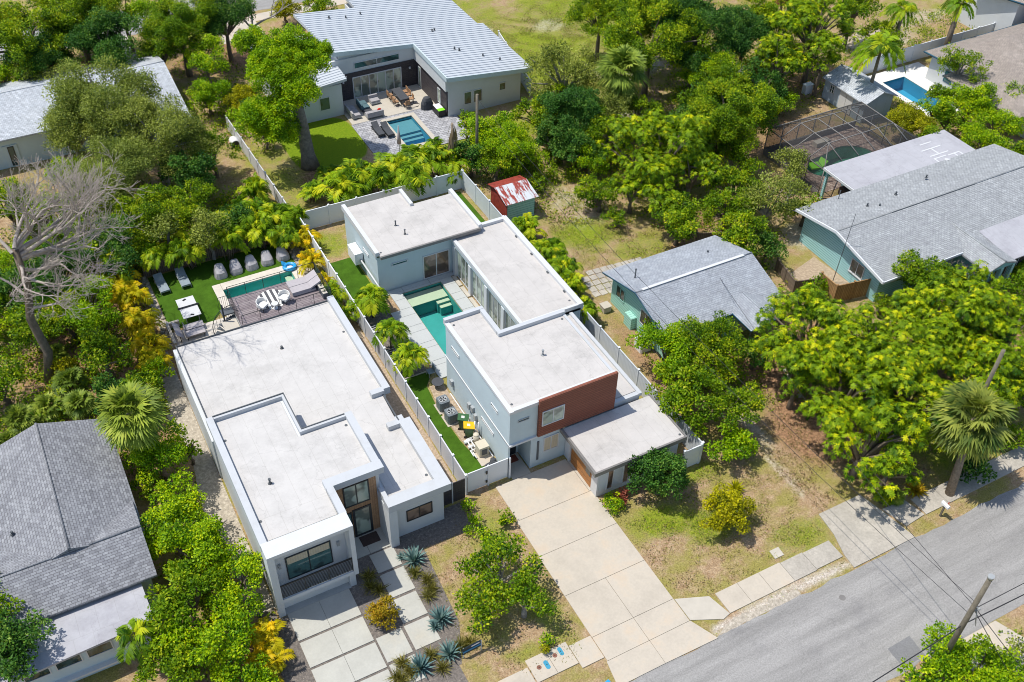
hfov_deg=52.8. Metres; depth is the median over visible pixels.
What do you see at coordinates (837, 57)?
tree
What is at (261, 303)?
tub chair
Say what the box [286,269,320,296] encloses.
double lounger
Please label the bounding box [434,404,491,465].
equipment slab
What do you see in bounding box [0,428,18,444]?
fan palm
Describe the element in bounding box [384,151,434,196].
areca palm
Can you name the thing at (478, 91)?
window
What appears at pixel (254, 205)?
areca palm
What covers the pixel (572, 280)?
areca palm
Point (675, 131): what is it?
tree
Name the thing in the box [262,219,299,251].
areca palm
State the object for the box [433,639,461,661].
agave
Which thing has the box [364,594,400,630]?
shrub
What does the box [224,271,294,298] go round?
swimming pool
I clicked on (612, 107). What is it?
tree
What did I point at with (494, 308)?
sliding door
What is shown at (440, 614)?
agave
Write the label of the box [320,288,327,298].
planter
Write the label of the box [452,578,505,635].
tree
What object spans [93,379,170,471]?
fan palm
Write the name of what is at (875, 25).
tree
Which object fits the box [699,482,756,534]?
shrub
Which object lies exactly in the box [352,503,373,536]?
door
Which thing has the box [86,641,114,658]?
window
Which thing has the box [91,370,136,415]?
tree
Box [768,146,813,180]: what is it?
tree
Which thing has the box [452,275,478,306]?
stepping pads
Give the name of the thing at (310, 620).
modern driveway
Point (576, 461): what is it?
garage door
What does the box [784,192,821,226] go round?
tree
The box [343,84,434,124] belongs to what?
back patio
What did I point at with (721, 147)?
tree
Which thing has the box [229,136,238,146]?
barrel
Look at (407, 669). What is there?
grass tuft
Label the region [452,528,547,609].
tree
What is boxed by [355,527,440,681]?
modern path
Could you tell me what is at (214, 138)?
tree
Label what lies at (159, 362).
tree
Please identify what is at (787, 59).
tree
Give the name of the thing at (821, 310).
tree
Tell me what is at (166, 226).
tree
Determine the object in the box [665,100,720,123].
tree
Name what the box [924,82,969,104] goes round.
tree
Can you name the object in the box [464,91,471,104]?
window
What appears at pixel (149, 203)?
tree
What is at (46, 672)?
window
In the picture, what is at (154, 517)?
tree
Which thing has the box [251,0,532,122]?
metal roof house
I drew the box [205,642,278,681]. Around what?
tree
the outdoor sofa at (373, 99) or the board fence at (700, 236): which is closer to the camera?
the board fence at (700, 236)
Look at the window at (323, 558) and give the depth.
56.74 m
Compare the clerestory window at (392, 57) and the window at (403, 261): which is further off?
the clerestory window at (392, 57)
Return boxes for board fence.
[139,232,269,276]
[695,231,727,240]
[774,257,818,292]
[818,271,870,302]
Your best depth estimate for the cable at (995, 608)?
53.50 m
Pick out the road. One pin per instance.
(825, 633)
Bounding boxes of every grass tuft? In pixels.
[359,567,381,581]
[359,575,381,595]
[369,577,390,596]
[383,667,408,681]
[391,653,411,670]
[393,669,416,681]
[398,658,420,681]
[405,564,425,579]
[417,580,440,595]
[418,567,437,587]
[419,586,438,603]
[420,645,443,664]
[433,658,453,676]
[452,634,468,655]
[459,632,479,650]
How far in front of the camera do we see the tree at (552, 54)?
92.47 m
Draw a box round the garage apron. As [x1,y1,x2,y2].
[567,460,590,490]
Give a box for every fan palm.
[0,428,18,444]
[1,402,40,432]
[30,392,63,422]
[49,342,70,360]
[50,365,88,396]
[60,387,99,420]
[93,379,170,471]
[593,43,649,123]
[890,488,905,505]
[923,376,1018,496]
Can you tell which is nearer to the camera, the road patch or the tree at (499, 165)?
the road patch
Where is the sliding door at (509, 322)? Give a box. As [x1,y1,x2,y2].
[505,311,515,327]
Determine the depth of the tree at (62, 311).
70.44 m
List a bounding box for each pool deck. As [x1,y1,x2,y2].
[173,262,303,345]
[868,62,964,118]
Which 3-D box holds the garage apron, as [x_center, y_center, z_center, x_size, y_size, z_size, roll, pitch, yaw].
[4.409,8.390,64.905,0.576,0.095,2.776,-19,47,-21]
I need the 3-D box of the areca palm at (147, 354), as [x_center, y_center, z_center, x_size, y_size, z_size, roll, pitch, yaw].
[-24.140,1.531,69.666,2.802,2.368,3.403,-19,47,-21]
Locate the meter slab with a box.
[525,642,578,681]
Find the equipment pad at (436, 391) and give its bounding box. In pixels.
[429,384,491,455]
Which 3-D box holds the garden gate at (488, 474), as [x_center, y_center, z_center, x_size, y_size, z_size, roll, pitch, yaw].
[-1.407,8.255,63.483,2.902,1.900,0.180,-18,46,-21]
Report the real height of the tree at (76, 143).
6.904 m
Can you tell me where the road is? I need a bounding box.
[631,482,1023,681]
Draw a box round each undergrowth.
[0,0,1023,680]
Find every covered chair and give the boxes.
[214,263,227,279]
[229,259,242,275]
[244,254,258,270]
[261,250,273,266]
[276,246,289,261]
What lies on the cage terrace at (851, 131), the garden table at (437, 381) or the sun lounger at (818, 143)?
the sun lounger at (818, 143)
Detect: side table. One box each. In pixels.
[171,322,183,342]
[271,301,277,309]
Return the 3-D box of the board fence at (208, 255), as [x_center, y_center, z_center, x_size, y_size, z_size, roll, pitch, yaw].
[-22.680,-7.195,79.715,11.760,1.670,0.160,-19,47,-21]
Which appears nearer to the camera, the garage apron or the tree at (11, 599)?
the tree at (11, 599)
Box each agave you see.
[396,551,406,559]
[399,545,426,568]
[405,651,434,678]
[427,603,454,628]
[428,619,442,631]
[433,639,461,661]
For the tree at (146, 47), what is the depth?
96.96 m
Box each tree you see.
[0,0,81,79]
[0,27,81,72]
[0,60,23,83]
[0,142,146,384]
[0,176,40,236]
[0,239,36,281]
[0,265,53,326]
[0,292,45,338]
[0,353,32,405]
[0,572,25,622]
[0,603,56,681]
[3,54,51,81]
[6,301,64,352]
[7,191,65,229]
[11,242,94,302]
[22,61,63,81]
[25,0,124,62]
[32,286,98,339]
[34,214,97,273]
[35,53,162,152]
[37,155,81,192]
[39,107,107,157]
[51,134,169,228]
[60,192,116,242]
[60,274,121,330]
[61,5,144,69]
[75,326,133,377]
[85,213,142,275]
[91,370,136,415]
[98,90,221,186]
[108,183,192,250]
[113,0,154,51]
[116,369,162,413]
[122,420,191,483]
[128,469,160,501]
[132,639,221,681]
[134,37,184,62]
[135,0,231,76]
[138,201,180,243]
[140,497,220,562]
[141,355,175,390]
[144,554,243,650]
[146,606,256,681]
[147,471,207,528]
[155,149,216,197]
[155,513,249,592]
[160,176,217,226]
[179,439,203,464]
[182,33,230,83]
[183,0,257,62]
[185,77,238,116]
[186,129,241,177]
[186,205,230,259]
[205,547,266,623]
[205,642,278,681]
[215,201,260,231]
[222,83,262,108]
[225,22,334,170]
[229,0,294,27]
[239,97,254,104]
[252,133,269,150]
[269,0,301,24]
[302,0,337,12]
[444,138,484,177]
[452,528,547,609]
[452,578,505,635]
[457,109,482,140]
[459,110,522,148]
[472,119,549,172]
[472,143,524,181]
[495,566,559,618]
[510,94,567,142]
[524,38,609,98]
[531,83,570,126]
[534,121,581,163]
[536,83,604,152]
[554,123,607,171]
[561,0,617,62]
[566,103,620,146]
[571,138,609,175]
[572,173,625,212]
[592,85,638,143]
[596,135,667,182]
[597,0,714,96]
[603,0,659,40]
[606,108,724,186]
[609,170,665,213]
[615,94,663,121]
[625,318,701,385]
[626,446,689,499]
[641,316,651,335]
[643,179,685,228]
[644,355,727,438]
[650,0,752,88]
[651,191,709,245]
[662,141,716,204]
[662,310,756,391]
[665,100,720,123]
[668,43,735,86]
[675,75,792,156]
[690,76,745,101]
[699,130,746,170]
[699,378,765,434]
[701,186,756,230]
[704,53,768,97]
[705,164,765,208]
[712,3,774,66]
[712,208,778,255]
[728,147,766,177]
[734,169,813,226]
[738,56,789,112]
[740,336,770,370]
[743,282,874,388]
[748,0,819,46]
[749,230,788,266]
[751,28,819,76]
[763,0,865,84]
[764,337,837,409]
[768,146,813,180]
[773,168,811,206]
[782,334,909,435]
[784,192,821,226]
[802,48,841,96]
[811,300,950,391]
[817,395,934,500]
[832,0,882,46]
[848,345,972,455]
[858,434,924,497]
[859,18,904,51]
[872,292,890,313]
[886,101,936,141]
[886,269,1017,374]
[891,248,955,291]
[901,262,970,309]
[914,122,942,138]
[916,95,953,122]
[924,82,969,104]
[925,100,970,131]
[935,336,1023,414]
[936,42,993,101]
[937,259,1006,305]
[942,287,1023,373]
[945,81,1001,129]
[958,121,1013,148]
[968,101,1023,143]
[987,272,1023,307]
[999,369,1023,413]
[1001,139,1023,154]
[1003,79,1023,97]
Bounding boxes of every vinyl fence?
[225,117,285,203]
[299,217,354,317]
[303,169,462,228]
[353,301,466,494]
[462,170,704,459]
[498,30,530,95]
[683,443,703,466]
[861,22,995,73]
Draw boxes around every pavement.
[217,0,347,43]
[498,636,603,681]
[674,596,729,620]
[715,563,794,612]
[780,540,842,580]
[882,446,1023,525]
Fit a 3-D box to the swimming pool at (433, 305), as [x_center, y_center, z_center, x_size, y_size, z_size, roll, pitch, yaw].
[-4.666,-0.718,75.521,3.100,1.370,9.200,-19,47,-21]
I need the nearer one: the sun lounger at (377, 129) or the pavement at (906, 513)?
the pavement at (906, 513)
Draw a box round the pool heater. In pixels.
[474,439,488,457]
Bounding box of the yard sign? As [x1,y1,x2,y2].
[462,640,481,657]
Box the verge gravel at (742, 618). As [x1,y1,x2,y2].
[719,588,800,635]
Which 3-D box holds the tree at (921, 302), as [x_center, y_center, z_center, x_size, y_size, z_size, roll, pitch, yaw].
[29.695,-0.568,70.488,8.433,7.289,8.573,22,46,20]
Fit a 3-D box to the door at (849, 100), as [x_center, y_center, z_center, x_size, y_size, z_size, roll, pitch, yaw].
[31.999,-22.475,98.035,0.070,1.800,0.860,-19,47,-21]
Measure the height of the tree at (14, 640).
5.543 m
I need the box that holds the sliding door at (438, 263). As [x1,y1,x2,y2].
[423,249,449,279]
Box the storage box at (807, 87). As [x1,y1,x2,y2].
[801,82,813,94]
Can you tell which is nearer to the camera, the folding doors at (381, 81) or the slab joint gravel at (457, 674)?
the slab joint gravel at (457, 674)
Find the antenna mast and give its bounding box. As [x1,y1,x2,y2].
[833,214,855,279]
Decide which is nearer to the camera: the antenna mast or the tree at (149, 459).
the tree at (149, 459)
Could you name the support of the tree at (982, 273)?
on the ground at (336, 140)
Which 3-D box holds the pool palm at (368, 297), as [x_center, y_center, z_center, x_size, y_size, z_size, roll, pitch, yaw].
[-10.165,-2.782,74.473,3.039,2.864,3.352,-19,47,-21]
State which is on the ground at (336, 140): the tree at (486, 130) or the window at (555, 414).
the tree at (486, 130)
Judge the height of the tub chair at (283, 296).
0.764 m
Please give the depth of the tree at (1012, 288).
76.63 m
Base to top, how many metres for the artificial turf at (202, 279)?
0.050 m
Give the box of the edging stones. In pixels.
[142,244,308,348]
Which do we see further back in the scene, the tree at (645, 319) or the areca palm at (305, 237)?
the areca palm at (305, 237)
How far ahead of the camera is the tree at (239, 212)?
79.32 m
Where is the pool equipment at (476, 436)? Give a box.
[450,393,493,458]
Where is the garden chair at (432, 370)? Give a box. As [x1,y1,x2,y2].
[426,362,435,377]
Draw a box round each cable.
[478,100,973,600]
[478,111,966,611]
[720,278,971,603]
[873,626,960,681]
[968,594,1023,621]
[975,612,1014,681]
[977,610,1023,670]
[978,583,1023,606]
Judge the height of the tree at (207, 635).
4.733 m
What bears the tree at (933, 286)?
on the ground at (336, 140)
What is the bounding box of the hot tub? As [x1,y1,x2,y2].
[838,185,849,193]
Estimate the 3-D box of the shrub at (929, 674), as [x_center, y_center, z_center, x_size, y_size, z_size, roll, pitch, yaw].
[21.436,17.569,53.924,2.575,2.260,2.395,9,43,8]
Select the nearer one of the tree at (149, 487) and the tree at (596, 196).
the tree at (149, 487)
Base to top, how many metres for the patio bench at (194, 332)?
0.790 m
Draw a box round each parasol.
[397,126,400,150]
[447,123,457,158]
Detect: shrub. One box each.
[50,356,80,379]
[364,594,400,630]
[460,497,476,513]
[462,524,472,534]
[467,512,482,526]
[469,525,492,539]
[479,535,495,550]
[496,507,515,525]
[524,172,545,193]
[538,631,557,647]
[538,645,549,653]
[599,490,627,515]
[600,206,626,228]
[613,487,629,504]
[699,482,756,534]
[703,418,759,462]
[762,86,799,119]
[802,273,828,293]
[872,485,894,506]
[896,654,948,681]
[920,619,981,680]
[935,633,1023,681]
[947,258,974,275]
[953,454,996,483]
[978,642,1023,681]
[994,636,1023,669]
[999,423,1023,451]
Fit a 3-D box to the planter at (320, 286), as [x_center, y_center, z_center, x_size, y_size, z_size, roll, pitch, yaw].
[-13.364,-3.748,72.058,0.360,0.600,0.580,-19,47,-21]
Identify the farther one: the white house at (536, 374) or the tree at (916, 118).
the tree at (916, 118)
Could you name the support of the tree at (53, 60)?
on the ground at (336, 140)
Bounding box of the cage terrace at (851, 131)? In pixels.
[771,125,887,192]
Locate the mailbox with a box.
[939,500,949,515]
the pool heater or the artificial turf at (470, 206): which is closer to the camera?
the pool heater
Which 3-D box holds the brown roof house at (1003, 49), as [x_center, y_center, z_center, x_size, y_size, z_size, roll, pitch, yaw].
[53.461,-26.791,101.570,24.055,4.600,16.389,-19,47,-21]
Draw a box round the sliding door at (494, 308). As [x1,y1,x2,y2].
[488,290,500,328]
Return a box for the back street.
[0,0,303,59]
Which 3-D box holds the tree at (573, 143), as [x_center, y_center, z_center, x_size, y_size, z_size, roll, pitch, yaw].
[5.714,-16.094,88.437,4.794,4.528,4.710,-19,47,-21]
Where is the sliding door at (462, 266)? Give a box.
[457,251,467,288]
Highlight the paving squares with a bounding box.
[581,257,641,296]
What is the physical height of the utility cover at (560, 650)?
0.036 m
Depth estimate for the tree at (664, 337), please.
68.71 m
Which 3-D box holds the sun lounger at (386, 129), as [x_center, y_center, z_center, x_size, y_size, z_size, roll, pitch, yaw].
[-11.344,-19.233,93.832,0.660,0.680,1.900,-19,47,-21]
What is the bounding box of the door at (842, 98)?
[837,90,846,110]
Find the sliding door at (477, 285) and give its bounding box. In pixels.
[472,270,483,307]
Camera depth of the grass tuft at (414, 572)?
58.93 m
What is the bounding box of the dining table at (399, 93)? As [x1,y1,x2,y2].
[391,87,408,105]
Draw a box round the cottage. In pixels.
[602,235,785,357]
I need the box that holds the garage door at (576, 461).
[570,449,591,486]
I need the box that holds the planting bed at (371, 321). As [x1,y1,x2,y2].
[365,311,425,377]
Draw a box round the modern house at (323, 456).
[173,262,450,617]
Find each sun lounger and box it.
[152,272,170,294]
[174,266,191,288]
[371,121,385,137]
[380,121,394,135]
[812,137,830,147]
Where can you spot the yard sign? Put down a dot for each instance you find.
(471, 647)
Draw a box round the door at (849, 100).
[843,94,853,114]
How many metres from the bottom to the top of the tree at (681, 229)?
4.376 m
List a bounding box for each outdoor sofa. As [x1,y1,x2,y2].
[344,104,361,119]
[356,99,369,111]
[364,109,383,118]
[368,93,380,105]
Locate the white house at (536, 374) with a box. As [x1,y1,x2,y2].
[341,188,686,496]
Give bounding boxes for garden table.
[432,377,443,386]
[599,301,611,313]
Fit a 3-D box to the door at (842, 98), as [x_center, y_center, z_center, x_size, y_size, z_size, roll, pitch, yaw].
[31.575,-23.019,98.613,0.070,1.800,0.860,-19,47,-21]
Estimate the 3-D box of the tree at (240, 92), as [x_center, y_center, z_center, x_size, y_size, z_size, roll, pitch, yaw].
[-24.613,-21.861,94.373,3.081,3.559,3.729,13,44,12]
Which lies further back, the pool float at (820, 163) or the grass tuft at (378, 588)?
the pool float at (820, 163)
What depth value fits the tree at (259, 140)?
90.11 m
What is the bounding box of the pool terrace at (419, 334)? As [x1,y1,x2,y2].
[391,278,474,378]
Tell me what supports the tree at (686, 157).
on the ground at (336, 140)
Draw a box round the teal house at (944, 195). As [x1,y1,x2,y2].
[795,130,1023,301]
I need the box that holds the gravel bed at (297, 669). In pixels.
[257,502,471,681]
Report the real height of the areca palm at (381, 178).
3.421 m
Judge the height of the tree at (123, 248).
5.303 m
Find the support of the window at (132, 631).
in the grey house at (77, 565)
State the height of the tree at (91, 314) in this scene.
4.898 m
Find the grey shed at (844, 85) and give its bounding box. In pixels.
[822,64,897,122]
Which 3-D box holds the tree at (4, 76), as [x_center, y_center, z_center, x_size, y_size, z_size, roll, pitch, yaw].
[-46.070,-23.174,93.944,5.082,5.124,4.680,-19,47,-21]
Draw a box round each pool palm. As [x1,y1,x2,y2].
[351,282,390,317]
[371,317,410,350]
[387,341,430,376]
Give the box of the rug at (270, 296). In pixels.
[257,289,286,308]
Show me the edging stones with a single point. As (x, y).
(293, 254)
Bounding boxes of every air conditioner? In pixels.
[436,394,449,412]
[444,406,457,424]
[634,335,651,353]
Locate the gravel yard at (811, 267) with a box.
[790,257,848,284]
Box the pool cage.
[763,101,915,195]
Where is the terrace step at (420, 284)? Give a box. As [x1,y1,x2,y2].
[386,272,453,295]
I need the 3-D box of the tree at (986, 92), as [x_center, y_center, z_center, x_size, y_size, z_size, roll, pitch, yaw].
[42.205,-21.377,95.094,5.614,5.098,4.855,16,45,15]
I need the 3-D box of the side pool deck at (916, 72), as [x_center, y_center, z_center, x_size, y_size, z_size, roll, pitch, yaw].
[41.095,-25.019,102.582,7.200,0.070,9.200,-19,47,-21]
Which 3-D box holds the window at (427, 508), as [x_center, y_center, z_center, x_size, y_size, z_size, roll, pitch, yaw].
[-5.422,9.990,60.417,1.650,1.000,0.070,-19,47,-21]
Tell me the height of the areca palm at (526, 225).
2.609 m
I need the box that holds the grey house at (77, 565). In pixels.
[0,419,157,681]
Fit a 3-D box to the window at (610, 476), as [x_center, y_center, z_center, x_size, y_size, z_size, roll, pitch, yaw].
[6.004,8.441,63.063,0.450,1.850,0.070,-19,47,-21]
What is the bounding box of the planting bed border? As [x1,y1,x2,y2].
[404,371,425,378]
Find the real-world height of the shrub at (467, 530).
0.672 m
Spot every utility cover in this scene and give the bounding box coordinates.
[543,660,550,668]
[557,647,563,654]
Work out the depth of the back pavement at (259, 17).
110.68 m
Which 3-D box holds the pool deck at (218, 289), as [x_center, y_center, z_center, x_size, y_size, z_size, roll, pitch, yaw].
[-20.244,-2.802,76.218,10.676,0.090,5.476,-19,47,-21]
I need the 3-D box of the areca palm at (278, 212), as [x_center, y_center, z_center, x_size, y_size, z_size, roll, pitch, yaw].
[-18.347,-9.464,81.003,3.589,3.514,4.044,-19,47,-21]
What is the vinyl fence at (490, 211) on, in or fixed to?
on the ground at (336, 140)
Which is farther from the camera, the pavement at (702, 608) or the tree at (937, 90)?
the tree at (937, 90)
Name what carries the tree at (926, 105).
on the ground at (336, 140)
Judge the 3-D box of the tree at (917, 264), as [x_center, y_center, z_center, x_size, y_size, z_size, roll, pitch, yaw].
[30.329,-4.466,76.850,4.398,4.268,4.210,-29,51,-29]
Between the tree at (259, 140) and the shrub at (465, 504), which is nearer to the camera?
the shrub at (465, 504)
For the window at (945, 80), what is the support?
in the brown roof house at (1003, 49)
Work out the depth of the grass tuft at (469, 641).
55.78 m
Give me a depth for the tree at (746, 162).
87.47 m
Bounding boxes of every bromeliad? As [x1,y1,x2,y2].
[727,479,744,494]
[904,481,928,498]
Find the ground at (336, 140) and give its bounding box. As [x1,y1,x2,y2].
[0,0,1023,681]
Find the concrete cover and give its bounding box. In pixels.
[769,547,783,558]
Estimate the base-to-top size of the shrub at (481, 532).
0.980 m
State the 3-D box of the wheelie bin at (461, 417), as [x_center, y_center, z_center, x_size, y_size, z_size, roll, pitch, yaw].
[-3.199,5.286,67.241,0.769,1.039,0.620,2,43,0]
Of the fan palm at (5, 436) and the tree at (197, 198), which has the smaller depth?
the fan palm at (5, 436)
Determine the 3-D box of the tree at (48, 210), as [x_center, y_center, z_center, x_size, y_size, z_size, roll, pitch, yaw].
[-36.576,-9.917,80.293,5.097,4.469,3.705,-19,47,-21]
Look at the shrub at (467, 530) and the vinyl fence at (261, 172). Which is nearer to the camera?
the shrub at (467, 530)
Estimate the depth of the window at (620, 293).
75.56 m
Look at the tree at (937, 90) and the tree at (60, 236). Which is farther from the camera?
the tree at (937, 90)
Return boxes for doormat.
[359,531,380,546]
[510,454,518,462]
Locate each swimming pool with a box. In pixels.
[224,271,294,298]
[381,112,434,147]
[403,282,461,353]
[800,138,873,186]
[884,77,937,111]
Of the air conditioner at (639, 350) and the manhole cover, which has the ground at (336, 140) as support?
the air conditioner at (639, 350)
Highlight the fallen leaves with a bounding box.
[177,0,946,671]
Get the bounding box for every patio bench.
[182,320,204,330]
[183,326,205,340]
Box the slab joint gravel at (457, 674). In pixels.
[286,546,467,681]
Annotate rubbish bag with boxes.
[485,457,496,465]
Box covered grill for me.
[421,96,432,110]
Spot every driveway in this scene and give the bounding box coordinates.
[117,35,136,59]
[287,589,393,681]
[496,452,717,681]
[819,495,914,567]
[962,621,1023,677]
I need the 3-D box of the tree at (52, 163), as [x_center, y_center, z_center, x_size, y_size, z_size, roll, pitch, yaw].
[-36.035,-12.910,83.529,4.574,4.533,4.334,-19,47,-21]
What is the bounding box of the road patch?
[888,636,924,664]
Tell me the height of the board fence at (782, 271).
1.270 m
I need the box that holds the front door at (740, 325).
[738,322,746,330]
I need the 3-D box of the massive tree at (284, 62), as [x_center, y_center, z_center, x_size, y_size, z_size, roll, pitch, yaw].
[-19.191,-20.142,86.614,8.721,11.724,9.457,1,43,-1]
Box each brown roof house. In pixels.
[923,22,1023,137]
[958,0,1023,30]
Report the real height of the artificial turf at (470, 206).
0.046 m
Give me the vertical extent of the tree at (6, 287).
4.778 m
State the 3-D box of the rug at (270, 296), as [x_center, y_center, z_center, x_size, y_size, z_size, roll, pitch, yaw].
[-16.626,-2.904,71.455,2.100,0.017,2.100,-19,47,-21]
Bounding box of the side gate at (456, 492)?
[443,478,464,505]
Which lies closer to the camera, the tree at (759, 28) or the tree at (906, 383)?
the tree at (906, 383)
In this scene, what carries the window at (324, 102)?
in the metal roof house at (451, 57)
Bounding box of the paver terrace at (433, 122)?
[351,108,472,160]
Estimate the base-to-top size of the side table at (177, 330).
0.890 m
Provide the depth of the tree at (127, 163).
79.32 m
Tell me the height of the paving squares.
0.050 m
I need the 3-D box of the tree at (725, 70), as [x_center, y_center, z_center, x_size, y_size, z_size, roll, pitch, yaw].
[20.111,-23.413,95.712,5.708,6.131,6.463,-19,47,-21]
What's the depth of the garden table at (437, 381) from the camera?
69.95 m
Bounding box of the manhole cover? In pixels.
[839,595,845,600]
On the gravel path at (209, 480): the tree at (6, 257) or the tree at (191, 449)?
the tree at (191, 449)
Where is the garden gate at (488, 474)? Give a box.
[467,457,510,491]
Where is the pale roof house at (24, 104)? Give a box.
[0,55,191,169]
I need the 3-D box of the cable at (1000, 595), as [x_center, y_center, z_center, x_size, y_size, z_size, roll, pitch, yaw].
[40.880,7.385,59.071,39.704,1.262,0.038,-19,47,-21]
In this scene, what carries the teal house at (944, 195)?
on the ground at (336, 140)
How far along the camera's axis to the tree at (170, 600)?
53.38 m
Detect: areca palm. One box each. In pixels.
[88,243,133,284]
[95,210,138,249]
[104,261,141,294]
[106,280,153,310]
[118,306,165,336]
[125,324,171,358]
[134,344,174,381]
[137,241,168,274]
[164,228,216,269]
[198,210,241,235]
[205,219,250,261]
[229,195,267,236]
[235,172,272,202]
[238,211,278,249]
[243,647,296,681]
[249,616,285,664]
[257,201,296,234]
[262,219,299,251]
[282,203,308,230]
[288,225,322,250]
[296,178,328,202]
[296,248,325,275]
[311,171,373,202]
[314,164,338,182]
[316,271,335,283]
[324,279,348,303]
[325,158,372,199]
[337,300,359,321]
[350,152,399,195]
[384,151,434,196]
[398,141,436,177]
[423,136,472,177]
[441,160,469,185]
[512,212,548,241]
[529,237,568,263]
[546,250,583,272]
[558,267,587,297]
[580,295,602,323]
[1005,259,1023,280]
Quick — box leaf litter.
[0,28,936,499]
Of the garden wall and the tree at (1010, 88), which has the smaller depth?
the garden wall
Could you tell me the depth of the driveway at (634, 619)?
59.44 m
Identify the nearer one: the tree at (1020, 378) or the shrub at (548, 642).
the shrub at (548, 642)
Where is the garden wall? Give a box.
[165,320,179,348]
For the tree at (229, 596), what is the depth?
54.73 m
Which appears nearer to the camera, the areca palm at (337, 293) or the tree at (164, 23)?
the areca palm at (337, 293)
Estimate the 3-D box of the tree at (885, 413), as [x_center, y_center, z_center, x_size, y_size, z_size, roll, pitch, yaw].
[21.765,6.572,62.953,7.108,6.339,7.107,13,44,12]
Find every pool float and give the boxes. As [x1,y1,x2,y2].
[281,261,296,270]
[809,157,828,169]
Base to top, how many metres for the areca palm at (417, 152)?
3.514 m
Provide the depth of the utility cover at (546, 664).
55.06 m
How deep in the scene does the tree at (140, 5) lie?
101.03 m
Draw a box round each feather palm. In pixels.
[115,617,155,671]
[848,30,906,82]
[878,0,923,52]
[940,0,977,44]
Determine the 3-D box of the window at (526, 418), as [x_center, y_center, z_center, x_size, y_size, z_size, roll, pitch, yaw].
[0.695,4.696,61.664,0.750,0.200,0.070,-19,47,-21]
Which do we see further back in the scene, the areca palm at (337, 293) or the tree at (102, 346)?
the areca palm at (337, 293)
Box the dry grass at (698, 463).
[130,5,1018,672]
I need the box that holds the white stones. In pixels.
[140,241,311,347]
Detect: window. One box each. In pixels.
[23,668,51,681]
[54,654,83,671]
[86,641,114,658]
[116,631,135,646]
[284,540,333,579]
[319,96,330,110]
[342,479,370,508]
[354,53,398,68]
[392,259,407,266]
[406,501,432,521]
[418,66,421,88]
[437,87,440,103]
[451,346,458,358]
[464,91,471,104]
[473,88,481,102]
[481,416,493,435]
[499,81,505,90]
[518,416,528,422]
[542,404,564,426]
[543,432,558,451]
[606,470,614,489]
[616,283,624,303]
[621,463,630,482]
[639,308,651,324]
[829,84,834,93]
[848,258,864,279]
[943,71,951,84]
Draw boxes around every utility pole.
[475,94,478,173]
[941,573,994,656]
[984,349,1005,389]
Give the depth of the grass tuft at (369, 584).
58.24 m
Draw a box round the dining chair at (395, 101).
[392,96,398,104]
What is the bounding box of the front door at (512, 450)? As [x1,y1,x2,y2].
[510,446,515,454]
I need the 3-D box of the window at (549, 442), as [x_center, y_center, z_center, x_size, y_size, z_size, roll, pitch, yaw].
[2.436,6.331,64.530,1.100,1.300,0.070,-19,47,-21]
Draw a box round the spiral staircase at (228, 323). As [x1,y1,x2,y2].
[212,295,239,333]
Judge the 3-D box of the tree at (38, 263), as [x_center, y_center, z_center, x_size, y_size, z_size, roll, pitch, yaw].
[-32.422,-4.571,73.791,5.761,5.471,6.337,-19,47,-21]
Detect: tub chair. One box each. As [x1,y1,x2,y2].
[256,297,268,311]
[278,289,289,304]
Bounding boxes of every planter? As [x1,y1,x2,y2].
[317,283,324,293]
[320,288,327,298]
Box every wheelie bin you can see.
[457,413,468,429]
[463,421,474,438]
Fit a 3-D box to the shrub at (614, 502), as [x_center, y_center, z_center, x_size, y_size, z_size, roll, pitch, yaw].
[6.155,9.754,62.689,1.517,1.164,1.634,-19,47,-21]
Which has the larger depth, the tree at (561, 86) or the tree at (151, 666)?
the tree at (561, 86)
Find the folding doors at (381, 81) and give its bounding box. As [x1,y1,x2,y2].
[352,67,401,98]
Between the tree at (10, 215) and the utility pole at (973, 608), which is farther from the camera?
the tree at (10, 215)
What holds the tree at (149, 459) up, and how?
on the ground at (336, 140)
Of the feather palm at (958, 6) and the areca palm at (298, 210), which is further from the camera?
the feather palm at (958, 6)
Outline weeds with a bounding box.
[447,18,842,636]
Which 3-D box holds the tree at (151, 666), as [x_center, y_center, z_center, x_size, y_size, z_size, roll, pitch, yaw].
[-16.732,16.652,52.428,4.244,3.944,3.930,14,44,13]
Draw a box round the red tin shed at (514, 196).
[488,175,538,221]
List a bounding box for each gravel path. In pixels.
[161,352,274,616]
[355,329,465,496]
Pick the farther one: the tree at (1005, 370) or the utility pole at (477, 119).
the utility pole at (477, 119)
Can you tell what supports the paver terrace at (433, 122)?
on the ground at (336, 140)
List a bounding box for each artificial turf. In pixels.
[148,244,293,329]
[330,258,385,315]
[405,373,484,473]
[455,191,484,221]
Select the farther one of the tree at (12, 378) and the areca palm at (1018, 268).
the areca palm at (1018, 268)
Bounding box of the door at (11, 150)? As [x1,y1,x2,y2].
[7,146,18,165]
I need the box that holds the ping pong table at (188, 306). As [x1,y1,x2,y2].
[175,295,200,323]
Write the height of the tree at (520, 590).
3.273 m
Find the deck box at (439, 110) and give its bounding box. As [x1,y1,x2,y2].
[432,103,445,117]
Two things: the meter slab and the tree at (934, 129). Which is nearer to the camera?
the meter slab

